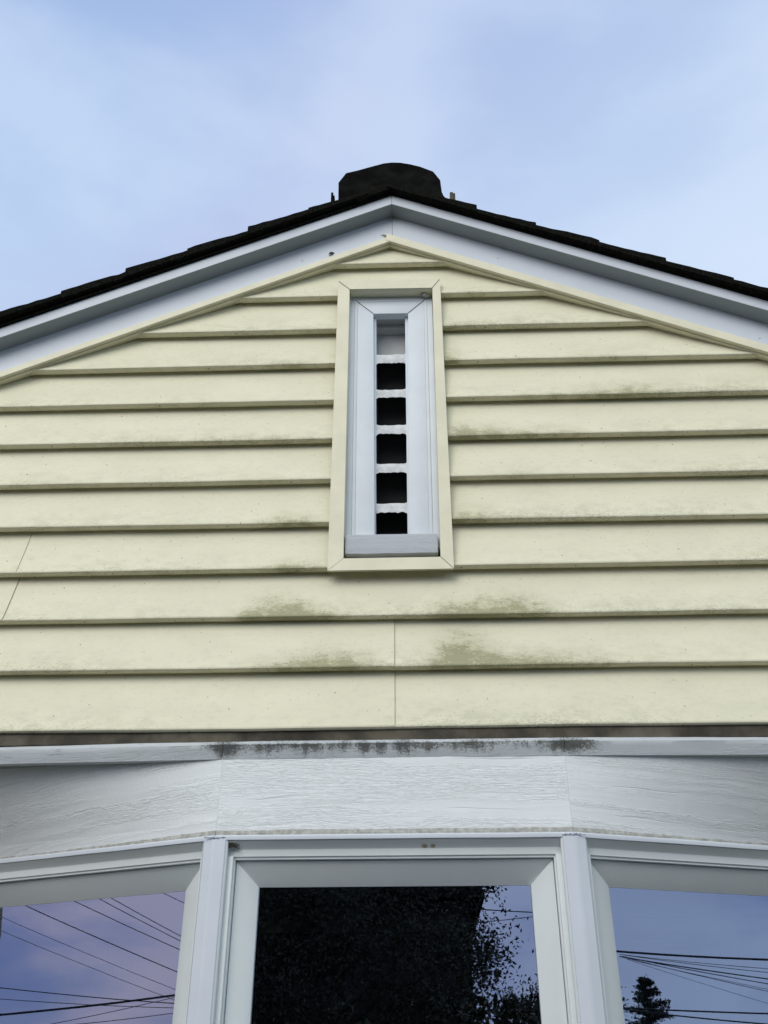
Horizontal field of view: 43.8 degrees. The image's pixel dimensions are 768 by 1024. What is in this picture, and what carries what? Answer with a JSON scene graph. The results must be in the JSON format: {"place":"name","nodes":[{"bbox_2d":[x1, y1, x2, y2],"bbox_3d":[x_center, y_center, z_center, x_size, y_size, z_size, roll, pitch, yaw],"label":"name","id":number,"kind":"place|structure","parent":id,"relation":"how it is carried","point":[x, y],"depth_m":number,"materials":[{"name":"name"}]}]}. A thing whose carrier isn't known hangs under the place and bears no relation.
{"place":"outdoors","nodes":[
{"label":"outdoors","id":0,"kind":"place"},
{"bbox_2d":[0,162,767,1023],"bbox_3d":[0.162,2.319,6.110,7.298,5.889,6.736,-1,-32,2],"label":"house","id":1,"kind":"structure","parent":0,"point":[382,592],"depth_m":3.72,"materials":[{"name":"yellow plastic"}]},
{"bbox_2d":[0,842,203,1023],"bbox_3d":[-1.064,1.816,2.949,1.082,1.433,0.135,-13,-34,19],"label":"window frame","id":2,"kind":"structure","parent":1,"relation":"in","point":[173,869],"depth_m":3.24,"materials":[{"name":"white plastic"}]},
{"bbox_2d":[211,837,579,1023],"bbox_3d":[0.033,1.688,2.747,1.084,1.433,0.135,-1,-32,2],"label":"window frame","id":3,"kind":"structure","parent":1,"relation":"in","point":[537,865],"depth_m":3.08,"materials":[{"name":"white plastic"}]},
{"bbox_2d":[585,838,767,1023],"bbox_3d":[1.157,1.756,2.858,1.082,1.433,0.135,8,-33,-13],"label":"window frame","id":4,"kind":"structure","parent":1,"relation":"in","point":[612,864],"depth_m":3.14,"materials":[{"name":"white plastic"}]},
{"bbox_2d":[0,0,767,310],"label":"sky","id":5,"kind":"structure","parent":0,"point":[133,132],"materials":[{"name":"blue"}]}
]}

